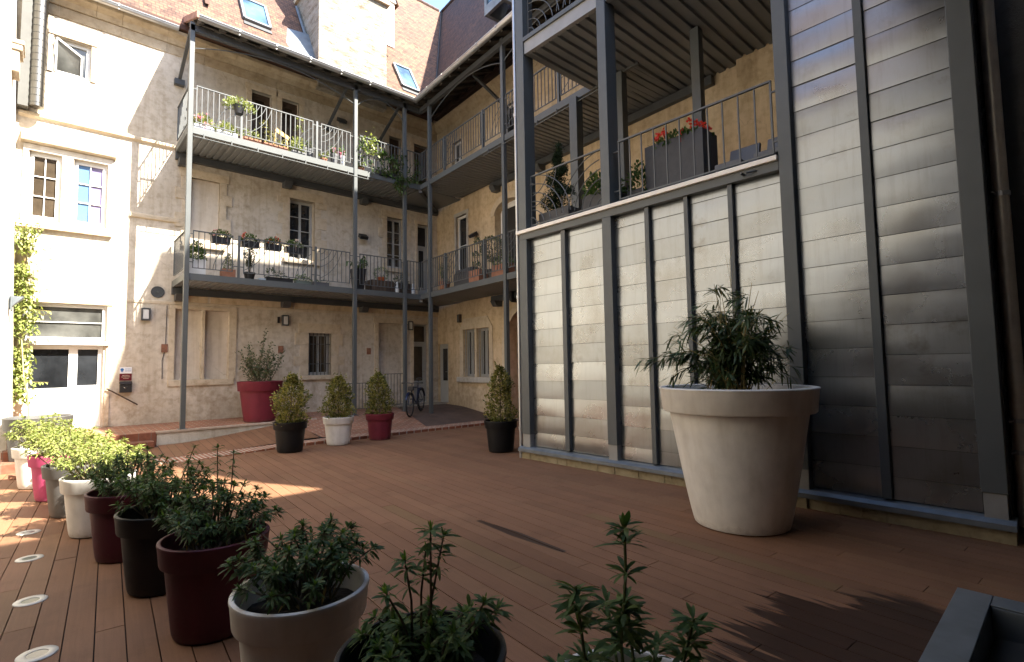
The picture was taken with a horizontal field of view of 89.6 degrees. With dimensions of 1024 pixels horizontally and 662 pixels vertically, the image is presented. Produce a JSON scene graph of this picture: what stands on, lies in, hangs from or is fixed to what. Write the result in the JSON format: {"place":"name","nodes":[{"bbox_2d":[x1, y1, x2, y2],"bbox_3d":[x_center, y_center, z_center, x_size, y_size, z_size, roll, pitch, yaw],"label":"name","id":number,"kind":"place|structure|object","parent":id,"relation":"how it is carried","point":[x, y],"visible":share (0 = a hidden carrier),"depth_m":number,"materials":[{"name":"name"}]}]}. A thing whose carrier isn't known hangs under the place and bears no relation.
{"place":"outdoors","nodes":[
{"label":"outdoors","id":0,"kind":"place"},
{"bbox_2d":[29,438,318,661],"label":"deck base","id":1,"kind":"object","parent":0,"point":[96,608],"depth_m":3.48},
{"bbox_2d":[156,424,272,445],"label":"kerb","id":2,"kind":"structure","parent":1,"relation":"on","point":[176,437],"depth_m":11.55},
{"bbox_2d":[155,418,316,433],"bbox_3d":[-6.371,2.233,12.223,3.460,0.039,0.130,3,-5,-42],"label":"kerb coping","id":3,"kind":"object","parent":2,"relation":"on","point":[204,428],"visible":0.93,"depth_m":11.78,"materials":[{"name":"stone"}]},
{"bbox_2d":[0,422,1023,661],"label":"deck","id":4,"kind":"structure","parent":1,"relation":"on","point":[812,585],"depth_m":4.17,"materials":[{"name":"wood"}]},
{"bbox_2d":[0,450,15,474],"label":"brick step","id":5,"kind":"object","parent":4,"relation":"on","point":[7,466],"visible":0.37,"depth_m":8.26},
{"bbox_2d":[16,529,40,535],"bbox_3d":[-4.852,2.026,5.173,0.188,0.018,0.188,3,-5,-42],"label":"deck light","id":6,"kind":"object","parent":4,"relation":"on","point":[28,532],"visible":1,"depth_m":5.17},
{"bbox_2d":[15,554,43,562],"bbox_3d":[-4.165,1.967,4.448,0.188,0.018,0.188,3,-5,-42],"label":"deck light","id":7,"kind":"object","parent":4,"relation":"on","point":[29,558],"visible":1,"depth_m":4.44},
{"bbox_2d":[12,595,47,607],"bbox_3d":[-3.384,1.899,3.621,0.188,0.018,0.188,3,-5,-42],"label":"deck light","id":8,"kind":"object","parent":4,"relation":"on","point":[29,600],"visible":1,"depth_m":3.61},
{"bbox_2d":[14,645,58,661],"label":"deck light","id":9,"kind":"object","parent":4,"relation":"on","point":[40,653],"visible":1,"depth_m":2.93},
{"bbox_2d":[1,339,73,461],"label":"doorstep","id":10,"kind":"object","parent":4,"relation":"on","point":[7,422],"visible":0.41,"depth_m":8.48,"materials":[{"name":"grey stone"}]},
{"bbox_2d":[1,412,81,488],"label":"potted shrub","id":11,"kind":"object","parent":4,"relation":"on","point":[23,475],"visible":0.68,"depth_m":7.10,"materials":[{"name":"green plant"}]},
{"bbox_2d":[18,421,103,501],"bbox_3d":[-5.795,1.651,6.665,0.874,0.965,0.840,3,-5,-42],"label":"potted shrub","id":12,"kind":"object","parent":4,"relation":"on","point":[38,481],"visible":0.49,"depth_m":6.38,"materials":[{"name":"green plant"}]},
{"bbox_2d":[20,428,127,517],"bbox_3d":[-4.984,1.583,5.915,0.866,0.976,0.980,-3,-4,24],"label":"potted shrub","id":13,"kind":"object","parent":4,"relation":"on","point":[51,476],"visible":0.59,"depth_m":5.65,"materials":[{"name":"green plant"}]},
{"bbox_2d":[48,433,152,537],"bbox_3d":[-4.201,1.539,5.264,0.848,0.953,0.928,0,-4,-19],"label":"potted shrub","id":14,"kind":"object","parent":4,"relation":"on","point":[75,487],"visible":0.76,"depth_m":4.96,"materials":[{"name":"green plant"}]},
{"bbox_2d":[85,432,156,450],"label":"brick steps","id":15,"kind":"structure","parent":4,"relation":"on","point":[146,439],"depth_m":10.73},
{"bbox_2d":[82,446,178,562],"bbox_3d":[-3.383,1.492,4.552,0.718,0.926,0.780,0,-4,-17],"label":"potted shrub","id":16,"kind":"object","parent":4,"relation":"on","point":[100,498],"visible":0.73,"depth_m":4.29,"materials":[{"name":"green plant"}]},
{"bbox_2d":[109,443,227,596],"bbox_3d":[-2.630,1.390,3.936,0.763,1.024,0.844,3,-5,-42],"label":"potted shrub","id":17,"kind":"object","parent":4,"relation":"on","point":[138,534],"visible":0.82,"depth_m":3.67,"materials":[{"name":"green plant"}]},
{"bbox_2d":[152,444,286,644],"bbox_3d":[-1.861,1.297,3.317,0.758,1.103,0.749,3,-5,-42],"label":"potted shrub","id":18,"kind":"object","parent":4,"relation":"on","point":[194,552],"visible":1,"depth_m":3.04,"materials":[{"name":"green plant"}]},
{"bbox_2d":[155,427,325,457],"bbox_3d":[-5.926,2.309,11.179,3.000,0.268,2.060,3,-5,-42],"label":"ramp base","id":19,"kind":"object","parent":4,"relation":"on","point":[247,442],"visible":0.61,"depth_m":11.08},
{"bbox_2d":[158,425,317,456],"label":"ramp","id":20,"kind":"structure","parent":19,"relation":"on","point":[183,450],"depth_m":10.99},
{"bbox_2d":[269,372,312,452],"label":"potted shrub","id":21,"kind":"object","parent":4,"relation":"on","point":[289,434],"visible":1,"depth_m":9.87,"materials":[{"name":"green plant"}]},
{"bbox_2d":[217,512,384,661],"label":"potted shrub","id":22,"kind":"object","parent":4,"relation":"on","point":[307,605],"visible":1,"depth_m":2.34,"materials":[{"name":"green plant"}]},
{"bbox_2d":[317,372,356,445],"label":"potted shrub","id":23,"kind":"object","parent":4,"relation":"on","point":[338,426],"visible":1,"depth_m":10.69,"materials":[{"name":"green plant"}]},
{"bbox_2d":[155,418,518,464],"bbox_3d":[-2.956,2.442,12.032,8.850,0.111,0.700,3,-5,-42],"label":"brick strip","id":24,"kind":"object","parent":4,"relation":"on","point":[323,440],"visible":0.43,"depth_m":10.99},
{"bbox_2d":[363,369,395,439],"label":"potted shrub","id":25,"kind":"object","parent":4,"relation":"on","point":[379,423],"visible":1,"depth_m":11.38,"materials":[{"name":"green plant"}]},
{"bbox_2d":[334,520,512,661],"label":"potted shrub","id":26,"kind":"object","parent":4,"relation":"on","point":[428,631],"visible":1,"depth_m":1.90,"materials":[{"name":"green plant"}]},
{"bbox_2d":[482,361,518,452],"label":"potted shrub","id":27,"kind":"object","parent":4,"relation":"on","point":[500,430],"visible":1,"depth_m":9.50,"materials":[{"name":"green plant"}]},
{"bbox_2d":[543,511,721,661],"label":"potted shrub","id":28,"kind":"object","parent":4,"relation":"on","point":[603,650],"visible":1,"depth_m":1.59,"materials":[{"name":"green plant"}]},
{"bbox_2d":[634,253,820,535],"bbox_3d":[2.229,0.520,5.188,1.566,2.766,1.490,3,-5,-42],"label":"bamboo planter","id":29,"kind":"object","parent":4,"relation":"on","point":[741,446],"visible":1,"depth_m":4.76,"materials":[{"name":"white plastic"}]},
{"bbox_2d":[515,0,1020,545],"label":"metal tower","id":30,"kind":"structure","parent":4,"relation":"on","point":[849,228],"depth_m":5.69,"materials":[{"name":"metal"}]},
{"bbox_2d":[512,0,522,457],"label":"thin downpipe","id":31,"kind":"object","parent":30,"relation":"attached to","point":[517,229],"visible":0.91,"depth_m":9.16,"materials":[{"name":"metal"}]},
{"bbox_2d":[539,205,582,224],"bbox_3d":[0.864,-1.902,8.979,0.420,0.338,0.700,3,-5,-42],"label":"planter","id":32,"kind":"object","parent":30,"relation":"on","point":[546,216],"visible":0.32,"depth_m":8.78,"materials":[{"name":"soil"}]},
{"bbox_2d":[539,141,576,213],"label":"topiary","id":33,"kind":"object","parent":32,"relation":"on","point":[557,159],"visible":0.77,"depth_m":9.02,"materials":[{"name":"green plant"}]},
{"bbox_2d":[580,169,627,211],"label":"potted plant","id":34,"kind":"object","parent":30,"relation":"on","point":[590,194],"visible":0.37,"depth_m":8.28,"materials":[{"name":"plant"}]},
{"bbox_2d":[626,159,646,197],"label":"potted plant","id":35,"kind":"object","parent":30,"relation":"on","point":[636,172],"visible":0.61,"depth_m":7.79,"materials":[{"name":"plant"}]},
{"bbox_2d":[645,117,717,192],"bbox_3d":[2.470,-2.464,7.575,0.762,1.221,1.017,3,-5,-42],"label":"planter","id":36,"kind":"object","parent":30,"relation":"on","point":[701,150],"visible":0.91,"depth_m":7.36,"materials":[{"name":"plastic"}]},
{"bbox_2d":[715,143,760,171],"bbox_3d":[3.002,-2.217,6.860,0.618,0.618,0.400,3,-5,-42],"label":"garden chair","id":37,"kind":"object","parent":30,"relation":"on","point":[747,152],"visible":0.23,"depth_m":6.95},
{"bbox_2d":[753,137,777,160],"bbox_3d":[3.342,-2.247,6.488,0.618,0.618,0.410,3,-5,-42],"label":"garden chair","id":38,"kind":"object","parent":30,"relation":"on","point":[769,148],"visible":0.16,"depth_m":6.36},
{"bbox_2d":[977,0,1023,526],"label":"downpipe","id":39,"kind":"object","parent":30,"relation":"attached to","point":[1000,193],"visible":0.98,"depth_m":4.70,"materials":[{"name":"metal"}]},
{"bbox_2d":[918,587,1023,661],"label":"vent hatch","id":40,"kind":"object","parent":4,"relation":"on","point":[973,626],"visible":1,"depth_m":2.28,"materials":[{"name":"metal"}]},
{"bbox_2d":[994,0,1023,529],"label":"dark wall","id":41,"kind":"structure","parent":4,"relation":"on","point":[1009,16],"depth_m":4.89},
{"bbox_2d":[13,0,441,428],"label":"stone house","id":42,"kind":"structure","parent":0,"point":[99,168],"depth_m":13.17,"materials":[{"name":"beige stone"}]},
{"bbox_2d":[17,0,32,109],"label":"boxed chase","id":43,"kind":"object","parent":42,"relation":"attached to","point":[26,38],"visible":1,"depth_m":11.05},
{"bbox_2d":[28,0,48,109],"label":"flue pipe","id":44,"kind":"object","parent":42,"relation":"attached to","point":[38,65],"visible":1,"depth_m":11.13,"materials":[{"name":"metal"}]},
{"bbox_2d":[21,345,102,427],"bbox_3d":[-9.895,1.234,11.375,1.316,1.836,0.117,3,-5,-42],"label":"shop door","id":45,"kind":"structure","parent":42,"relation":"in","point":[73,373],"depth_m":11.44,"materials":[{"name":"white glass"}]},
{"bbox_2d":[18,298,112,425],"bbox_3d":[-9.870,0.731,11.357,1.620,2.840,0.198,3,-5,-42],"label":"transom window","id":46,"kind":"structure","parent":42,"relation":"in","point":[69,323],"depth_m":11.57,"materials":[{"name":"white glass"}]},
{"bbox_2d":[16,127,115,237],"bbox_3d":[-9.952,-3.293,11.567,1.640,2.180,0.298,3,-5,-42],"label":"window","id":47,"kind":"structure","parent":42,"relation":"in","point":[44,182],"depth_m":11.46,"materials":[{"name":"white glass"}]},
{"bbox_2d":[53,38,90,81],"bbox_3d":[-10.107,-6.198,11.848,0.636,0.836,0.062,3,-5,-42],"label":"window","id":48,"kind":"structure","parent":42,"relation":"in","point":[85,52],"depth_m":11.99,"materials":[{"name":"white glass"}]},
{"bbox_2d":[72,160,106,227],"bbox_3d":[-9.748,-3.139,11.901,0.596,1.486,0.062,3,-5,-42],"label":"window","id":49,"kind":"structure","parent":42,"relation":"in","point":[90,180],"depth_m":11.90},
{"bbox_2d":[119,381,131,392],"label":"letter box","id":50,"kind":"object","parent":42,"relation":"attached to","point":[125,386],"visible":1,"depth_m":11.96,"materials":[{"name":"grey metal"}]},
{"bbox_2d":[141,308,150,320],"bbox_3d":[-8.781,-0.403,12.356,0.180,0.300,0.102,3,-5,-42],"label":"wall lamp","id":51,"kind":"object","parent":42,"relation":"attached to","point":[145,314],"visible":1,"depth_m":12.33,"materials":[{"name":"glass"}]},
{"bbox_2d":[151,286,164,297],"bbox_3d":[-8.640,-0.952,12.569,0.280,0.280,0.042,3,-5,-42],"label":"round vent","id":52,"kind":"object","parent":42,"relation":"attached to","point":[157,291],"visible":1,"depth_m":12.56,"materials":[{"name":"metal"}]},
{"bbox_2d":[167,305,236,386],"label":"blocked window","id":53,"kind":"structure","parent":42,"relation":"in","point":[175,316],"depth_m":13.11,"materials":[{"name":"stone"}]},
{"bbox_2d":[175,167,231,251],"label":"blocked window","id":54,"kind":"structure","parent":42,"relation":"in","point":[205,202],"depth_m":13.45,"materials":[{"name":"stone"}]},
{"bbox_2d":[204,311,227,378],"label":"blocked window","id":55,"kind":"structure","parent":42,"relation":"in","point":[216,323],"depth_m":13.47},
{"bbox_2d":[239,0,271,33],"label":"roof window","id":56,"kind":"structure","parent":42,"relation":"in","point":[256,14],"depth_m":15.03,"materials":[{"name":"glass"}]},
{"bbox_2d":[246,82,277,144],"bbox_3d":[-7.095,-5.726,14.521,0.845,2.293,0.233,3,-5,-42],"label":"door","id":57,"kind":"structure","parent":42,"relation":"in","point":[252,97],"depth_m":14.61,"materials":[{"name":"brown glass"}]},
{"bbox_2d":[276,91,304,150],"bbox_3d":[-6.510,-5.715,15.053,0.805,2.322,0.233,3,-5,-42],"label":"door","id":58,"kind":"structure","parent":42,"relation":"in","point":[283,106],"depth_m":15.14,"materials":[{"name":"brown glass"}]},
{"bbox_2d":[276,187,326,265],"bbox_3d":[-6.183,-3.004,15.121,1.453,2.150,0.328,3,-5,-42],"label":"window","id":59,"kind":"structure","parent":42,"relation":"in","point":[295,218],"depth_m":15.21,"materials":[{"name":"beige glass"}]},
{"bbox_2d":[294,323,343,379],"bbox_3d":[-5.705,0.612,15.234,1.494,1.635,0.293,3,-5,-42],"label":"barred window","id":60,"kind":"structure","parent":42,"relation":"in","point":[314,348],"depth_m":15.26,"materials":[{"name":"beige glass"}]},
{"bbox_2d":[373,317,408,405],"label":"blocked doorway","id":61,"kind":"structure","parent":42,"relation":"in","point":[387,337],"depth_m":16.87,"materials":[{"name":"stone"}]},
{"bbox_2d":[385,130,401,171],"bbox_3d":[-3.982,-5.555,17.344,0.775,2.222,0.233,3,-5,-42],"label":"door","id":62,"kind":"structure","parent":42,"relation":"in","point":[388,140],"depth_m":17.37,"materials":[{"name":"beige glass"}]},
{"bbox_2d":[379,209,410,272],"bbox_3d":[-3.915,-2.942,17.143,1.198,2.020,0.268,3,-5,-42],"label":"window","id":63,"kind":"structure","parent":42,"relation":"in","point":[390,233],"depth_m":17.17,"materials":[{"name":"beige glass"}]},
{"bbox_2d":[392,62,419,94],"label":"roof window","id":64,"kind":"structure","parent":42,"relation":"in","point":[405,76],"depth_m":18.33,"materials":[{"name":"glass"}]},
{"bbox_2d":[411,319,427,403],"bbox_3d":[-3.153,1.036,17.616,0.870,2.840,0.318,3,-5,-42],"label":"door","id":65,"kind":"structure","parent":42,"relation":"in","point":[418,334],"depth_m":17.73,"materials":[{"name":"grey glass"}]},
{"bbox_2d":[414,220,427,294],"bbox_3d":[-3.115,-2.397,17.865,0.705,2.782,0.213,3,-5,-42],"label":"door","id":66,"kind":"structure","parent":42,"relation":"in","point":[421,236],"depth_m":17.93,"materials":[{"name":"wood"}]},
{"bbox_2d":[410,138,432,184],"bbox_3d":[-3.224,-5.522,18.032,0.925,2.222,0.233,3,-5,-42],"label":"door","id":67,"kind":"structure","parent":42,"relation":"in","point":[413,148],"depth_m":18.05,"materials":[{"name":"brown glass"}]},
{"bbox_2d":[171,0,714,429],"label":"steel gallery","id":68,"kind":"object","parent":42,"relation":"attached to","point":[492,165],"visible":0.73,"depth_m":13.66,"materials":[{"name":"paint"}]},
{"bbox_2d":[189,240,207,274],"bbox_3d":[-7.405,-1.726,12.095,0.462,0.887,0.661,3,-5,-42],"label":"planter","id":69,"kind":"object","parent":68,"relation":"on","point":[195,264],"visible":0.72,"depth_m":11.98,"materials":[{"name":"plastic"}]},
{"bbox_2d":[193,112,215,131],"bbox_3d":[-7.319,-4.950,12.224,0.554,0.503,0.348,3,-5,-42],"label":"flower box","id":70,"kind":"object","parent":68,"relation":"on","point":[203,126],"visible":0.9,"depth_m":12.16,"materials":[{"name":"plastic"}]},
{"bbox_2d":[209,229,231,244],"bbox_3d":[-6.950,-2.269,12.315,0.522,0.375,0.364,3,-5,-42],"label":"flower box","id":71,"kind":"object","parent":68,"relation":"attached to","point":[219,239],"visible":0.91,"depth_m":12.27,"materials":[{"name":"black plastic"}]},
{"bbox_2d":[215,120,238,137],"bbox_3d":[-6.942,-4.919,12.551,0.574,0.444,0.339,3,-5,-42],"label":"flower box","id":72,"kind":"object","parent":68,"relation":"on","point":[225,132],"visible":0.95,"depth_m":12.50,"materials":[{"name":"plastic"}]},
{"bbox_2d":[220,268,235,276],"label":"planter","id":73,"kind":"object","parent":68,"relation":"on","point":[228,274],"visible":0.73,"depth_m":12.33,"materials":[{"name":"ceramic"}]},
{"bbox_2d":[221,94,256,115],"bbox_3d":[-6.696,-5.532,12.651,0.804,0.435,0.539,3,-5,-42],"label":"hanging pot","id":74,"kind":"object","parent":68,"relation":"hanging from","point":[238,108],"visible":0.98,"depth_m":12.56,"materials":[{"name":"black plastic"}]},
{"bbox_2d":[241,248,257,278],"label":"potted plant","id":75,"kind":"object","parent":68,"relation":"on","point":[249,276],"visible":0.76,"depth_m":12.73,"materials":[{"name":"green plant"}]},
{"bbox_2d":[238,128,261,143],"bbox_3d":[-6.553,-4.892,12.896,0.575,0.423,0.316,3,-5,-42],"label":"flower box","id":76,"kind":"object","parent":68,"relation":"on","point":[252,139],"visible":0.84,"depth_m":12.86,"materials":[{"name":"ceramic"}]},
{"bbox_2d":[240,232,260,248],"bbox_3d":[-6.466,-2.256,12.722,0.521,0.386,0.345,3,-5,-42],"label":"flower box","id":77,"kind":"object","parent":68,"relation":"attached to","point":[250,243],"visible":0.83,"depth_m":12.68,"materials":[{"name":"black plastic"}]},
{"bbox_2d":[263,237,283,251],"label":"flower box","id":78,"kind":"object","parent":68,"relation":"attached to","point":[272,244],"visible":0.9,"depth_m":13.05,"materials":[{"name":"black plastic"}]},
{"bbox_2d":[259,120,287,150],"bbox_3d":[-6.136,-5.028,13.302,0.719,0.734,0.341,3,-5,-42],"label":"flower box","id":79,"kind":"object","parent":68,"relation":"on","point":[274,145],"visible":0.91,"depth_m":13.21,"materials":[{"name":"ceramic"}]},
{"bbox_2d":[264,267,293,282],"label":"planter","id":80,"kind":"object","parent":68,"relation":"on","point":[281,279],"visible":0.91,"depth_m":13.09,"materials":[{"name":"black plastic"}]},
{"bbox_2d":[283,239,303,254],"bbox_3d":[-5.689,-2.218,13.444,0.549,0.381,0.347,3,-5,-42],"label":"flower box","id":81,"kind":"object","parent":68,"relation":"attached to","point":[290,248],"visible":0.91,"depth_m":13.39,"materials":[{"name":"black plastic"}]},
{"bbox_2d":[289,117,306,154],"bbox_3d":[-5.705,-5.205,13.726,0.457,1.130,0.372,0,-4,-20],"label":"flower box","id":82,"kind":"object","parent":68,"relation":"on","point":[296,143],"visible":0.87,"depth_m":13.67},
{"bbox_2d":[293,273,311,283],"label":"planter","id":83,"kind":"object","parent":68,"relation":"on","point":[297,280],"visible":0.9,"depth_m":13.55,"materials":[{"name":"plastic"}]},
{"bbox_2d":[337,145,345,164],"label":"potted plant","id":84,"kind":"object","parent":68,"relation":"on","point":[340,157],"visible":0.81,"depth_m":14.51,"materials":[{"name":"white plant"}]},
{"bbox_2d":[346,256,368,288],"bbox_3d":[-4.370,-1.645,14.744,0.548,0.976,0.588,-3,-4,24],"label":"planter","id":85,"kind":"object","parent":68,"relation":"on","point":[361,275],"visible":0.59,"depth_m":14.66,"materials":[{"name":"black plastic"}]},
{"bbox_2d":[361,127,380,171],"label":"climbing plant","id":86,"kind":"object","parent":68,"relation":"attached to","point":[372,143],"visible":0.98,"depth_m":14.95,"materials":[{"name":"green plant"}]},
{"bbox_2d":[365,279,393,291],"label":"planter","id":87,"kind":"object","parent":68,"relation":"on","point":[378,288],"visible":0.73,"depth_m":15.17,"materials":[{"name":"plastic"}]},
{"bbox_2d":[357,137,424,195],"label":"climbing plant","id":88,"kind":"object","parent":68,"relation":"attached to","point":[382,153],"visible":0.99,"depth_m":15.44,"materials":[{"name":"green plant"}]},
{"bbox_2d":[393,274,410,293],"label":"planter","id":89,"kind":"object","parent":68,"relation":"on","point":[401,291],"visible":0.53,"depth_m":15.71,"materials":[{"name":"plastic"}]},
{"bbox_2d":[454,266,478,285],"bbox_3d":[-1.268,-1.502,14.554,0.480,0.530,0.850,2,-5,-38],"label":"planter","id":90,"kind":"object","parent":68,"relation":"on","point":[460,282],"visible":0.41,"depth_m":14.40,"materials":[{"name":"metal"}]},
{"bbox_2d":[469,237,487,281],"bbox_3d":[-0.894,-1.912,13.900,0.563,1.285,0.578,3,-5,-42],"label":"planter","id":91,"kind":"object","parent":68,"relation":"on","point":[476,278],"visible":0.5,"depth_m":13.78,"materials":[{"name":"ceramic"}]},
{"bbox_2d":[480,235,501,277],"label":"potted plant","id":92,"kind":"object","parent":68,"relation":"on","point":[489,258],"visible":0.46,"depth_m":13.40,"materials":[{"name":"green plant"}]},
{"bbox_2d":[491,254,515,276],"bbox_3d":[-0.212,-1.647,12.980,0.536,0.612,0.777,3,-5,-42],"label":"planter","id":93,"kind":"object","parent":68,"relation":"on","point":[500,272],"visible":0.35,"depth_m":12.88,"materials":[{"name":"ceramic"}]},
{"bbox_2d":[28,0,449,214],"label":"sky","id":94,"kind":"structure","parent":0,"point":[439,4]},
{"bbox_2d":[75,406,403,436],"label":"terrace walkway","id":95,"kind":"structure","parent":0,"point":[132,429],"depth_m":12.22,"materials":[{"name":"red ceramic"}]},
{"bbox_2d":[235,328,284,421],"bbox_3d":[-6.398,1.089,13.024,1.120,2.346,1.143,3,-5,-42],"label":"potted shrub","id":96,"kind":"object","parent":95,"relation":"on","point":[255,395],"visible":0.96,"depth_m":12.70,"materials":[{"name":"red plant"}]},
{"bbox_2d":[305,411,483,436],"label":"terrace","id":97,"kind":"structure","parent":0,"point":[401,420],"depth_m":13.15,"materials":[{"name":"red ceramic"}]},
{"bbox_2d":[402,377,424,416],"bbox_3d":[-2.703,1.884,14.823,0.612,1.079,1.694,-2,-4,21],"label":"bicycle","id":98,"kind":"object","parent":97,"relation":"on","point":[411,389],"visible":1,"depth_m":14.59,"materials":[{"name":"metal"}]},
{"bbox_2d":[391,402,448,406],"bbox_3d":[-3.031,2.493,17.062,1.900,0.175,0.550,3,-5,-42],"label":"concrete landing","id":99,"kind":"object","parent":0,"point":[421,404],"visible":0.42,"depth_m":16.88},
{"bbox_2d":[397,404,498,425],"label":"dark paving","id":100,"kind":"structure","parent":0,"point":[441,414],"depth_m":15.01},
{"label":"ground","id":101,"kind":"structure","parent":0,"visible":0},
{"bbox_2d":[0,0,24,462],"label":"house","id":102,"kind":"structure","parent":101,"relation":"on","point":[12,51],"depth_m":8.99,"materials":[{"name":"paint"}]},
{"bbox_2d":[8,296,24,310],"bbox_3d":[-8.791,-0.481,9.126,0.220,0.250,0.330,3,-5,-42],"label":"wedge lamp","id":103,"kind":"object","parent":102,"relation":"attached to","point":[13,301],"visible":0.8,"depth_m":9.03,"materials":[{"name":"metal"}]},
{"bbox_2d":[12,218,53,405],"bbox_3d":[-10.177,-0.388,10.713,0.971,3.956,0.470,3,-5,-42],"label":"climbing plant","id":104,"kind":"object","parent":102,"relation":"attached to","point":[21,270],"visible":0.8,"depth_m":10.73,"materials":[{"name":"green plant"}]},
{"bbox_2d":[434,0,776,421],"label":"side wing","id":105,"kind":"structure","parent":101,"relation":"on","point":[470,348],"depth_m":15.81,"materials":[{"name":"paint"}]},
{"bbox_2d":[440,344,448,401],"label":"door","id":106,"kind":"structure","parent":105,"relation":"in","point":[443,347],"depth_m":17.77,"materials":[{"name":"grey wood"}]},
{"bbox_2d":[451,134,463,198],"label":"window","id":107,"kind":"structure","parent":105,"relation":"in","point":[459,137],"depth_m":17.53,"materials":[{"name":"white glass"}]},
{"bbox_2d":[454,209,468,270],"bbox_3d":[-1.611,-2.876,17.015,0.168,2.133,0.880,2,-5,-38],"label":"window","id":108,"kind":"structure","parent":105,"relation":"in","point":[462,234],"depth_m":17.14,"materials":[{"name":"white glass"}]},
{"bbox_2d":[457,315,494,382],"bbox_3d":[-1.097,0.586,16.171,0.330,2.040,1.940,2,-5,-38],"label":"window frame","id":109,"kind":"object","parent":105,"relation":"in","point":[482,321],"depth_m":16.33,"materials":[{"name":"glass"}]},
{"bbox_2d":[479,327,488,376],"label":"barred window","id":110,"kind":"structure","parent":105,"relation":"in","point":[484,331],"depth_m":15.92,"materials":[{"name":"glass"}]},
{"bbox_2d":[499,97,513,136],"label":"window","id":111,"kind":"structure","parent":105,"relation":"in","point":[509,129],"depth_m":15.23,"materials":[{"name":"glass"}]},
{"bbox_2d":[501,200,515,262],"bbox_3d":[0.090,-2.544,15.121,0.125,2.608,1.257,2,-5,-40],"label":"door","id":112,"kind":"structure","parent":105,"relation":"in","point":[511,205],"depth_m":15.27,"materials":[{"name":"metal"}]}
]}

